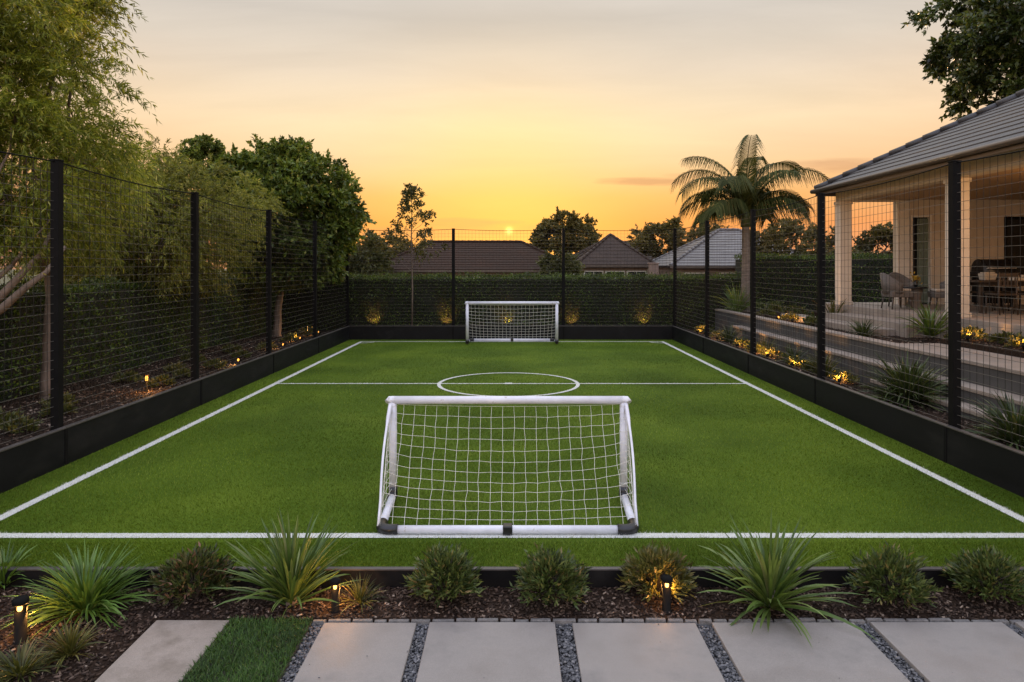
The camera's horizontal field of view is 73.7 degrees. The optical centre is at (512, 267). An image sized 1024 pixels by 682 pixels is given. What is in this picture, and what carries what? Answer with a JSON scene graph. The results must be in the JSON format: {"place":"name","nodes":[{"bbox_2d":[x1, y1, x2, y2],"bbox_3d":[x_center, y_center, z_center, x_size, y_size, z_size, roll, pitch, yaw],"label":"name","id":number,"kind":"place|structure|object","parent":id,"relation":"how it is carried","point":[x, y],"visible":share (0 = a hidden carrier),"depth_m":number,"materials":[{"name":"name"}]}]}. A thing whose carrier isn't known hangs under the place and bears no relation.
{"place":"outdoors","nodes":[
{"label":"outdoors","id":0,"kind":"place"},
{"bbox_2d":[0,269,226,291],"bbox_3d":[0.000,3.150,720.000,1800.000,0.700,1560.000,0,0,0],"label":"ground","id":1,"kind":"structure","parent":0,"point":[2,281],"depth_m":194.59,"materials":[{"name":"brown soil"}]},
{"bbox_2d":[0,151,349,493],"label":"fence","id":2,"kind":"object","parent":1,"relation":"on","point":[59,444],"visible":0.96,"depth_m":10.30,"materials":[{"name":"metal"}]},
{"bbox_2d":[174,133,225,276],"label":"dark tree","id":3,"kind":"object","parent":1,"relation":"on","point":[202,147],"visible":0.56,"depth_m":41.55,"materials":[{"name":"green plant"}]},
{"bbox_2d":[342,228,394,276],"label":"tree","id":4,"kind":"object","parent":1,"relation":"on","point":[379,256],"visible":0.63,"depth_m":43.34,"materials":[{"name":"green plant"}]},
{"bbox_2d":[356,234,413,257],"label":"tree","id":5,"kind":"object","parent":1,"relation":"on","point":[400,248],"visible":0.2,"depth_m":88.41,"materials":[{"name":"green plant"}]},
{"bbox_2d":[345,228,676,339],"bbox_3d":[-0.055,0.690,23.830,11.554,4.120,0.184,0,0,0],"label":"fence","id":6,"kind":"object","parent":1,"relation":"on","point":[453,332],"visible":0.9,"depth_m":23.75,"materials":[{"name":"metal"}]},
{"bbox_2d":[0,567,1023,586],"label":"edging board","id":7,"kind":"object","parent":1,"relation":"on","point":[488,576],"visible":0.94,"depth_m":5.67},
{"bbox_2d":[535,247,585,278],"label":"tree","id":8,"kind":"object","parent":1,"relation":"on","point":[547,265],"visible":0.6,"depth_m":44.48,"materials":[{"name":"green plant"}]},
{"bbox_2d":[528,206,601,253],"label":"tree","id":9,"kind":"object","parent":1,"relation":"on","point":[577,242],"visible":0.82,"depth_m":72.42,"materials":[{"name":"green plant"}]},
{"bbox_2d":[576,234,654,278],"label":"house","id":10,"kind":"structure","parent":1,"relation":"on","point":[638,261],"depth_m":52.55,"materials":[{"name":"grey concrete"}]},
{"bbox_2d":[280,623,1023,681],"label":"gravel base","id":11,"kind":"object","parent":1,"relation":"on","point":[576,653],"depth_m":4.75,"materials":[{"name":"grey gravel"}]},
{"bbox_2d":[293,623,415,681],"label":"paving slab","id":12,"kind":"structure","parent":11,"relation":"on","point":[358,652],"depth_m":4.67,"materials":[{"name":"concrete"}]},
{"bbox_2d":[416,622,561,681],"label":"paving slab","id":13,"kind":"structure","parent":11,"relation":"on","point":[490,651],"depth_m":4.67,"materials":[{"name":"concrete"}]},
{"bbox_2d":[572,623,724,681],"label":"paving slab","id":14,"kind":"structure","parent":11,"relation":"on","point":[626,652],"depth_m":4.68,"materials":[{"name":"concrete"}]},
{"bbox_2d":[312,618,1023,626],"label":"stone edging","id":15,"kind":"object","parent":11,"relation":"on","point":[701,622],"visible":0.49,"depth_m":5.11,"materials":[{"name":"grey stone"}]},
{"bbox_2d":[712,622,909,681],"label":"paving slab","id":16,"kind":"structure","parent":11,"relation":"on","point":[787,652],"depth_m":4.67,"materials":[{"name":"concrete"}]},
{"bbox_2d":[870,622,1023,681],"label":"paving slab","id":17,"kind":"structure","parent":11,"relation":"on","point":[963,651],"depth_m":4.72,"materials":[{"name":"concrete"}]},
{"bbox_2d":[626,216,688,257],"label":"tree","id":18,"kind":"object","parent":1,"relation":"on","point":[646,248],"visible":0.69,"depth_m":59.11,"materials":[{"name":"green plant"}]},
{"bbox_2d":[685,222,729,241],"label":"tree","id":19,"kind":"object","parent":1,"relation":"on","point":[696,234],"visible":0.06,"depth_m":63.54,"materials":[{"name":"green plant"}]},
{"bbox_2d":[647,228,792,278],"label":"house","id":20,"kind":"structure","parent":1,"relation":"on","point":[663,267],"depth_m":48.04,"materials":[{"name":"metal"}]},
{"bbox_2d":[741,216,834,258],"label":"tree","id":21,"kind":"object","parent":1,"relation":"on","point":[800,247],"visible":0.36,"depth_m":41.89,"materials":[{"name":"green plant"}]},
{"bbox_2d":[801,245,869,258],"bbox_3d":[15.275,0.846,32.907,3.249,4.113,3.341,0,0,-34],"label":"tree","id":22,"kind":"object","parent":1,"relation":"on","point":[833,250],"visible":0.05,"depth_m":32.34,"materials":[{"name":"green plant"}]},
{"bbox_2d":[672,150,1023,496],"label":"fence","id":23,"kind":"object","parent":1,"relation":"on","point":[952,443],"visible":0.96,"depth_m":10.23,"materials":[{"name":"metal"}]},
{"bbox_2d":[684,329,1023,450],"bbox_3d":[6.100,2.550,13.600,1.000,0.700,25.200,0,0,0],"label":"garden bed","id":24,"kind":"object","parent":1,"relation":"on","point":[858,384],"depth_m":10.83,"materials":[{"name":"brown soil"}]},
{"bbox_2d":[710,322,743,341],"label":"strap plant","id":25,"kind":"object","parent":24,"relation":"on","point":[724,335],"visible":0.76,"depth_m":20.15,"materials":[{"name":"green plant"}]},
{"bbox_2d":[760,346,783,357],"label":"plant","id":26,"kind":"object","parent":24,"relation":"on","point":[769,350],"visible":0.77,"depth_m":16.66,"materials":[{"name":"yellow plant"}]},
{"bbox_2d":[772,343,810,366],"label":"strap plant","id":27,"kind":"object","parent":24,"relation":"on","point":[790,353],"visible":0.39,"depth_m":15.59,"materials":[{"name":"green plant"}]},
{"bbox_2d":[785,355,811,366],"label":"plant","id":28,"kind":"object","parent":24,"relation":"on","point":[797,361],"visible":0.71,"depth_m":15.13,"materials":[{"name":"yellow plant"}]},
{"bbox_2d":[798,350,845,375],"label":"strap plant","id":29,"kind":"object","parent":24,"relation":"on","point":[830,368],"visible":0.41,"depth_m":13.90,"materials":[{"name":"green plant"}]},
{"bbox_2d":[827,370,859,383],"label":"plant","id":30,"kind":"object","parent":24,"relation":"on","point":[847,375],"visible":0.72,"depth_m":12.92,"materials":[{"name":"yellow plant"}]},
{"bbox_2d":[853,350,966,411],"bbox_3d":[6.553,1.757,11.084,1.584,0.879,1.887,0,0,0],"label":"strap plant","id":31,"kind":"object","parent":24,"relation":"on","point":[898,383],"visible":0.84,"depth_m":10.92,"materials":[{"name":"green plant"}]},
{"bbox_2d":[961,384,1023,451],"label":"strap plant","id":32,"kind":"object","parent":24,"relation":"on","point":[1013,418],"visible":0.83,"depth_m":8.56,"materials":[{"name":"green plant"}]},
{"bbox_2d":[709,310,1023,357],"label":"terrace bed","id":33,"kind":"object","parent":1,"relation":"on","point":[986,349],"visible":0.1,"depth_m":12.27,"materials":[{"name":"brown plant"}]},
{"bbox_2d":[710,279,762,311],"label":"strap plant","id":34,"kind":"object","parent":33,"relation":"on","point":[740,302],"visible":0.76,"depth_m":23.07,"materials":[{"name":"green plant"}]},
{"bbox_2d":[669,134,829,311],"bbox_3d":[8.186,-1.315,23.513,5.443,5.840,4.183,0,0,0],"label":"palm tree","id":35,"kind":"object","parent":33,"relation":"on","point":[746,192],"visible":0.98,"depth_m":23.20,"materials":[{"name":"green plant"}]},
{"bbox_2d":[735,250,892,310],"bbox_3d":[12.560,0.488,26.076,8.028,2.358,1.624,0,0,0],"label":"hedge","id":36,"kind":"object","parent":33,"relation":"on","point":[865,271],"visible":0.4,"depth_m":25.70,"materials":[{"name":"green plant"}]},
{"bbox_2d":[781,314,894,335],"bbox_3d":[8.260,1.485,17.800,0.520,0.230,5.200,0,0,0],"label":"stone step","id":37,"kind":"object","parent":33,"relation":"on","point":[837,325],"visible":0.34,"depth_m":16.47,"materials":[{"name":"stone"}]},
{"bbox_2d":[840,314,883,337],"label":"strap plant","id":38,"kind":"object","parent":33,"relation":"on","point":[864,329],"visible":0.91,"depth_m":14.97,"materials":[{"name":"green plant"}]},
{"bbox_2d":[826,313,936,337],"bbox_3d":[8.855,1.415,16.700,0.670,0.370,3.800,0,0,0],"label":"stone step","id":39,"kind":"object","parent":33,"relation":"on","point":[887,324],"visible":0.27,"depth_m":15.91,"materials":[{"name":"stone"}]},
{"bbox_2d":[893,302,947,337],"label":"strap plant","id":40,"kind":"object","parent":33,"relation":"on","point":[929,330],"visible":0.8,"depth_m":14.19,"materials":[{"name":"green plant"}]},
{"bbox_2d":[961,324,988,340],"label":"plant","id":41,"kind":"object","parent":33,"relation":"on","point":[969,329],"visible":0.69,"depth_m":12.80,"materials":[{"name":"yellow plant"}]},
{"bbox_2d":[986,329,1021,343],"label":"plant","id":42,"kind":"object","parent":33,"relation":"on","point":[997,338],"visible":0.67,"depth_m":12.28,"materials":[{"name":"green plant"}]},
{"bbox_2d":[1003,334,1023,346],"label":"plant","id":43,"kind":"object","parent":33,"relation":"on","point":[1016,342],"visible":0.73,"depth_m":11.63,"materials":[{"name":"yellow plant"}]},
{"bbox_2d":[715,309,1023,429],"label":"retaining wall","id":44,"kind":"structure","parent":1,"relation":"on","point":[977,377],"depth_m":12.68,"materials":[{"name":"concrete"}]},
{"bbox_2d":[852,221,892,258],"bbox_3d":[18.665,0.219,33.898,3.432,5.368,2.825,0,0,0],"label":"tree","id":45,"kind":"object","parent":1,"relation":"on","point":[864,242],"visible":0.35,"depth_m":33.66,"materials":[{"name":"green plant"}]},
{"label":"garden bed","id":46,"kind":"structure","parent":1,"relation":"on","visible":0},
{"bbox_2d":[374,183,449,325],"bbox_3d":[-3.639,-0.387,24.176,2.271,5.274,2.375,0,0,-31],"label":"young tree","id":47,"kind":"object","parent":46,"relation":"on","point":[408,192],"visible":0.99,"depth_m":24.06,"materials":[{"name":"green plant"}]},
{"bbox_2d":[272,267,740,329],"bbox_3d":[-0.651,1.167,25.066,18.204,2.389,1.574,0,0,0],"label":"hedge","id":48,"kind":"object","parent":46,"relation":"on","point":[426,293],"visible":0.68,"depth_m":24.65,"materials":[{"name":"green plant"}]},
{"bbox_2d":[95,620,228,681],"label":"paving slab","id":49,"kind":"structure","parent":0,"point":[162,650],"depth_m":4.68,"materials":[{"name":"grey concrete"}]},
{"bbox_2d":[177,614,312,681],"bbox_3d":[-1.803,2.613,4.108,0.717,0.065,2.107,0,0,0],"label":"lawn grass","id":50,"kind":"structure","parent":0,"point":[244,649],"depth_m":4.67,"materials":[{"name":"green plant"}]},
{"bbox_2d":[373,240,581,278],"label":"house","id":51,"kind":"structure","parent":0,"point":[518,262],"depth_m":47.33,"materials":[{"name":"brown tile"}]},
{"bbox_2d":[0,0,1014,268],"label":"sky","id":52,"kind":"structure","parent":0,"point":[505,114],"materials":[{"name":"orange"}]},
{"bbox_2d":[0,314,1023,448],"bbox_3d":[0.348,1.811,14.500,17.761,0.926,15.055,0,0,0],"label":"bark mulch","id":53,"kind":"object","parent":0,"point":[212,355],"visible":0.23,"depth_m":12.78,"materials":[{"name":"brown wood"}]},
{"bbox_2d":[0,405,24,423],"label":"plant","id":54,"kind":"object","parent":53,"relation":"on","point":[8,415],"visible":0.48,"depth_m":9.62,"materials":[{"name":"green plant"}]},
{"bbox_2d":[0,413,42,432],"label":"plant","id":55,"kind":"object","parent":53,"relation":"on","point":[6,426],"visible":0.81,"depth_m":9.29,"materials":[{"name":"green plant"}]},
{"bbox_2d":[0,0,102,313],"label":"feathery tree","id":56,"kind":"object","parent":53,"relation":"on","point":[19,293],"visible":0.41,"depth_m":10.47,"materials":[{"name":"green plant"}]},
{"bbox_2d":[37,401,77,417],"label":"plant","id":57,"kind":"object","parent":53,"relation":"on","point":[67,407],"visible":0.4,"depth_m":10.36,"materials":[{"name":"green plant"}]},
{"bbox_2d":[37,391,80,408],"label":"plant","id":58,"kind":"object","parent":53,"relation":"on","point":[68,397],"visible":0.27,"depth_m":10.98,"materials":[{"name":"green plant"}]},
{"bbox_2d":[0,0,185,399],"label":"feathery tree","id":59,"kind":"object","parent":53,"relation":"on","point":[77,18],"visible":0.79,"depth_m":11.05,"materials":[{"name":"green plant"}]},
{"bbox_2d":[111,370,144,382],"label":"plant","id":60,"kind":"object","parent":53,"relation":"on","point":[134,378],"visible":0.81,"depth_m":13.26,"materials":[{"name":"green plant"}]},
{"bbox_2d":[0,272,276,402],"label":"hedge","id":61,"kind":"object","parent":53,"relation":"on","point":[129,292],"visible":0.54,"depth_m":14.69,"materials":[{"name":"green plant"}]},
{"bbox_2d":[9,133,292,306],"bbox_3d":[-9.187,-0.544,17.158,6.915,5.820,5.723,0,0,0],"label":"feathery tree","id":62,"kind":"object","parent":53,"relation":"on","point":[182,181],"visible":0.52,"depth_m":16.63,"materials":[{"name":"green plant"}]},
{"bbox_2d":[145,373,177,386],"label":"plant","id":63,"kind":"object","parent":53,"relation":"on","point":[156,380],"visible":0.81,"depth_m":12.87,"materials":[{"name":"green plant"}]},
{"bbox_2d":[163,361,189,372],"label":"plant","id":64,"kind":"object","parent":53,"relation":"on","point":[170,367],"visible":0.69,"depth_m":14.53,"materials":[{"name":"green plant"}]},
{"bbox_2d":[201,358,227,368],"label":"plant","id":65,"kind":"object","parent":53,"relation":"on","point":[213,361],"visible":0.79,"depth_m":15.12,"materials":[{"name":"green plant"}]},
{"bbox_2d":[230,349,251,357],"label":"plant","id":66,"kind":"object","parent":53,"relation":"on","point":[240,353],"visible":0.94,"depth_m":16.86,"materials":[{"name":"green plant"}]},
{"bbox_2d":[205,133,376,336],"bbox_3d":[-7.456,-1.014,22.475,5.218,6.767,5.145,0,0,-41],"label":"round tree","id":67,"kind":"object","parent":53,"relation":"on","point":[291,171],"visible":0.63,"depth_m":21.46,"materials":[{"name":"green plant"}]},
{"bbox_2d":[0,339,1023,566],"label":"pitch turf","id":68,"kind":"structure","parent":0,"point":[520,345],"depth_m":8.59,"materials":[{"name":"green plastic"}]},
{"bbox_2d":[0,342,360,520],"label":"touchline","id":69,"kind":"object","parent":68,"relation":"on","point":[97,470],"visible":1,"depth_m":9.33,"materials":[{"name":"white paint"}]},
{"bbox_2d":[376,396,638,535],"bbox_3d":[-0.047,1.940,6.864,2.640,1.133,1.007,0,0,0],"label":"soccer goal","id":70,"kind":"object","parent":68,"relation":"on","point":[630,527],"visible":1,"depth_m":6.98,"materials":[{"name":"white plastic"}]},
{"bbox_2d":[437,373,579,395],"bbox_3d":[-0.090,2.494,14.720,3.060,0.001,3.060,0,0,0],"label":"circle","id":71,"kind":"object","parent":68,"relation":"on","point":[575,381],"visible":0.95,"depth_m":14.46,"materials":[{"name":"white paint"}]},
{"bbox_2d":[278,383,744,383],"bbox_3d":[-0.025,2.496,14.720,10.060,0.001,0.070,0,0,0],"label":"halfway line","id":72,"kind":"object","parent":68,"relation":"on","point":[512,383],"visible":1,"depth_m":14.72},
{"bbox_2d":[0,533,1023,537],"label":"goal line","id":73,"kind":"object","parent":68,"relation":"on","point":[356,535],"visible":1,"depth_m":6.37,"materials":[{"name":"white paint"}]},
{"bbox_2d":[464,301,559,343],"bbox_3d":[-0.020,1.803,22.716,3.108,1.410,0.988,0,0,0],"label":"soccer goal","id":74,"kind":"object","parent":68,"relation":"on","point":[498,303],"visible":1,"depth_m":22.27,"materials":[{"name":"white plastic"}]},
{"bbox_2d":[360,341,663,341],"bbox_3d":[-0.025,2.496,23.080,10.280,0.001,0.110,0,0,0],"label":"goal line","id":75,"kind":"object","parent":68,"relation":"on","point":[513,341],"visible":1,"depth_m":23.10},
{"bbox_2d":[663,342,1023,521],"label":"touchline","id":76,"kind":"object","parent":68,"relation":"on","point":[940,478],"visible":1,"depth_m":9.20,"materials":[{"name":"white paint"}]},
{"bbox_2d":[0,585,1023,681],"bbox_3d":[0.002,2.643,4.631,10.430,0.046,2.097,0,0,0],"label":"bark mulch","id":77,"kind":"object","parent":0,"point":[453,612],"visible":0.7,"depth_m":5.29,"materials":[{"name":"brown wood"}]},
{"bbox_2d":[12,595,29,644],"bbox_3d":[-3.492,2.501,4.850,0.105,0.338,0.105,0,0,0],"label":"bollard light","id":78,"kind":"object","parent":77,"relation":"on","point":[20,621],"visible":0.95,"depth_m":4.82,"materials":[{"name":"black metal"}]},
{"bbox_2d":[0,538,52,588],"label":"leafy clump","id":79,"kind":"object","parent":77,"relation":"on","point":[3,559],"visible":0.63,"depth_m":5.74,"materials":[{"name":"green plant"}]},
{"bbox_2d":[0,633,73,681],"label":"leafy clump","id":80,"kind":"object","parent":77,"relation":"on","point":[14,665],"visible":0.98,"depth_m":4.47,"materials":[{"name":"green plant"}]},
{"bbox_2d":[21,614,105,672],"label":"leafy clump","id":81,"kind":"object","parent":77,"relation":"on","point":[68,644],"visible":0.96,"depth_m":4.65,"materials":[{"name":"green plant"}]},
{"bbox_2d":[0,538,165,639],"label":"leafy clump","id":82,"kind":"object","parent":77,"relation":"on","point":[83,591],"visible":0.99,"depth_m":5.23,"materials":[{"name":"green plant"}]},
{"bbox_2d":[143,540,243,609],"bbox_3d":[-2.535,2.443,5.471,0.742,0.461,0.699,0,0,25],"label":"round shrub","id":83,"kind":"object","parent":77,"relation":"on","point":[183,569],"visible":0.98,"depth_m":5.40,"materials":[{"name":"green plant"}]},
{"bbox_2d":[200,508,363,620],"bbox_3d":[-1.795,2.296,5.460,1.274,0.775,1.277,0,0,0],"label":"yucca plant","id":84,"kind":"object","parent":77,"relation":"on","point":[290,584],"visible":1,"depth_m":5.34,"materials":[{"name":"green plant"}]},
{"bbox_2d":[330,577,340,613],"bbox_3d":[-1.369,2.533,5.274,0.084,0.275,0.084,0,0,0],"label":"bollard light","id":85,"kind":"object","parent":77,"relation":"on","point":[335,582],"visible":0.99,"depth_m":5.25,"materials":[{"name":"black metal"}]},
{"bbox_2d":[335,572,386,612],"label":"leafy clump","id":86,"kind":"object","parent":77,"relation":"on","point":[360,596],"visible":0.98,"depth_m":5.39,"materials":[{"name":"green plant"}]},
{"bbox_2d":[402,539,488,606],"bbox_3d":[-0.545,2.436,5.448,0.733,0.476,0.676,0,0,0],"label":"round shrub","id":87,"kind":"object","parent":77,"relation":"on","point":[442,567],"visible":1,"depth_m":5.36,"materials":[{"name":"green plant"}]},
{"bbox_2d":[507,543,592,609],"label":"round shrub","id":88,"kind":"object","parent":77,"relation":"on","point":[539,571],"visible":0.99,"depth_m":5.32,"materials":[{"name":"green plant"}]},
{"bbox_2d":[615,539,698,603],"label":"round shrub","id":89,"kind":"object","parent":77,"relation":"on","point":[655,562],"visible":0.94,"depth_m":5.47,"materials":[{"name":"green plant"}]},
{"bbox_2d":[661,574,672,612],"bbox_3d":[1.189,2.522,5.274,0.091,0.297,0.091,0,0,0],"label":"bollard light","id":90,"kind":"object","parent":77,"relation":"on","point":[666,580],"visible":0.99,"depth_m":5.25,"materials":[{"name":"black metal"}]},
{"bbox_2d":[694,506,877,646],"bbox_3d":[2.073,2.291,5.344,1.339,0.784,1.387,0,0,0],"label":"yucca plant","id":91,"kind":"object","parent":77,"relation":"on","point":[770,587],"visible":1,"depth_m":5.26,"materials":[{"name":"green plant"}]},
{"bbox_2d":[842,541,944,609],"bbox_3d":[2.999,2.424,5.421,0.708,0.499,0.732,0,0,0],"label":"round shrub","id":92,"kind":"object","parent":77,"relation":"on","point":[899,569],"visible":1,"depth_m":5.33,"materials":[{"name":"green plant"}]},
{"bbox_2d":[939,541,1023,604],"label":"round shrub","id":93,"kind":"object","parent":77,"relation":"on","point":[974,568],"visible":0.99,"depth_m":5.37,"materials":[{"name":"green plant"}]},
{"bbox_2d":[826,302,1023,338],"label":"patio","id":94,"kind":"structure","parent":0,"point":[887,311],"depth_m":15.96,"materials":[{"name":"concrete"}]},
{"bbox_2d":[880,273,912,308],"bbox_3d":[9.669,0.584,17.300,0.676,0.922,0.694,0,0,0],"label":"wicker chair","id":95,"kind":"object","parent":94,"relation":"on","point":[894,288],"visible":0.88,"depth_m":17.06,"materials":[{"name":"grey wicker"}]},
{"bbox_2d":[888,272,912,306],"bbox_3d":[10.345,0.584,18.150,0.694,0.922,0.676,0,0,-6],"label":"wicker chair","id":96,"kind":"object","parent":94,"relation":"on","point":[903,278],"visible":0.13,"depth_m":18.37,"materials":[{"name":"grey wicker"}]},
{"bbox_2d":[903,286,928,308],"bbox_3d":[10.200,0.763,17.350,0.620,0.560,0.620,0,0,0],"label":"side table","id":97,"kind":"object","parent":94,"relation":"on","point":[917,296],"visible":0.69,"depth_m":17.20,"materials":[{"name":"wicker"}]},
{"bbox_2d":[810,89,1023,317],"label":"house","id":98,"kind":"structure","parent":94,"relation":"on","point":[997,128],"depth_m":17.69,"materials":[{"name":"paint"}]},
{"bbox_2d":[910,215,931,303],"bbox_3d":[11.592,-0.226,19.490,0.605,2.538,0.220,0,0,0],"label":"door","id":99,"kind":"structure","parent":98,"relation":"in","point":[918,246],"depth_m":19.46,"materials":[{"name":"black glass"}]},
{"bbox_2d":[1004,217,1023,273],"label":"window","id":100,"kind":"structure","parent":98,"relation":"in","point":[1015,220],"depth_m":19.46,"materials":[{"name":"black glass"}]},
{"bbox_2d":[927,281,944,308],"bbox_3d":[10.769,0.584,16.988,0.676,0.922,0.694,0,0,14],"label":"wicker chair","id":101,"kind":"object","parent":94,"relation":"on","point":[941,289],"visible":0.47,"depth_m":16.91,"materials":[{"name":"grey wicker"}]},
{"bbox_2d":[979,272,1009,310],"bbox_3d":[11.699,0.578,16.616,0.440,0.932,0.473,0,0,-3],"label":"dining chair","id":102,"kind":"object","parent":94,"relation":"on","point":[995,291],"visible":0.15,"depth_m":16.43,"materials":[{"name":"brown wood"}]},
{"bbox_2d":[970,259,1023,306],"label":"barbecue","id":103,"kind":"object","parent":94,"relation":"on","point":[999,264],"visible":0.39,"depth_m":18.08,"materials":[{"name":"metal"}]},
{"bbox_2d":[970,280,1023,312],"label":"dining table","id":104,"kind":"object","parent":94,"relation":"on","point":[980,284],"visible":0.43,"depth_m":15.60,"materials":[{"name":"brown wood"}]},
{"bbox_2d":[978,272,996,279],"bbox_3d":[10.980,0.198,15.800,0.294,0.189,0.253,0,0,0],"label":"table basket","id":105,"kind":"object","parent":104,"relation":"on","point":[993,275],"visible":0.81,"depth_m":15.69,"materials":[{"name":"beige fabric"}]},
{"bbox_2d":[985,273,1018,314],"bbox_3d":[10.900,0.578,15.234,0.440,0.932,0.473,0,0,0],"label":"dining chair","id":106,"kind":"object","parent":94,"relation":"on","point":[1000,275],"visible":0.94,"depth_m":15.03,"materials":[{"name":"brown wood"}]},
{"bbox_2d":[901,0,1023,122],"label":"tree","id":107,"kind":"object","parent":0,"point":[990,37],"visible":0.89,"depth_m":29.92,"materials":[{"name":"green plant"}]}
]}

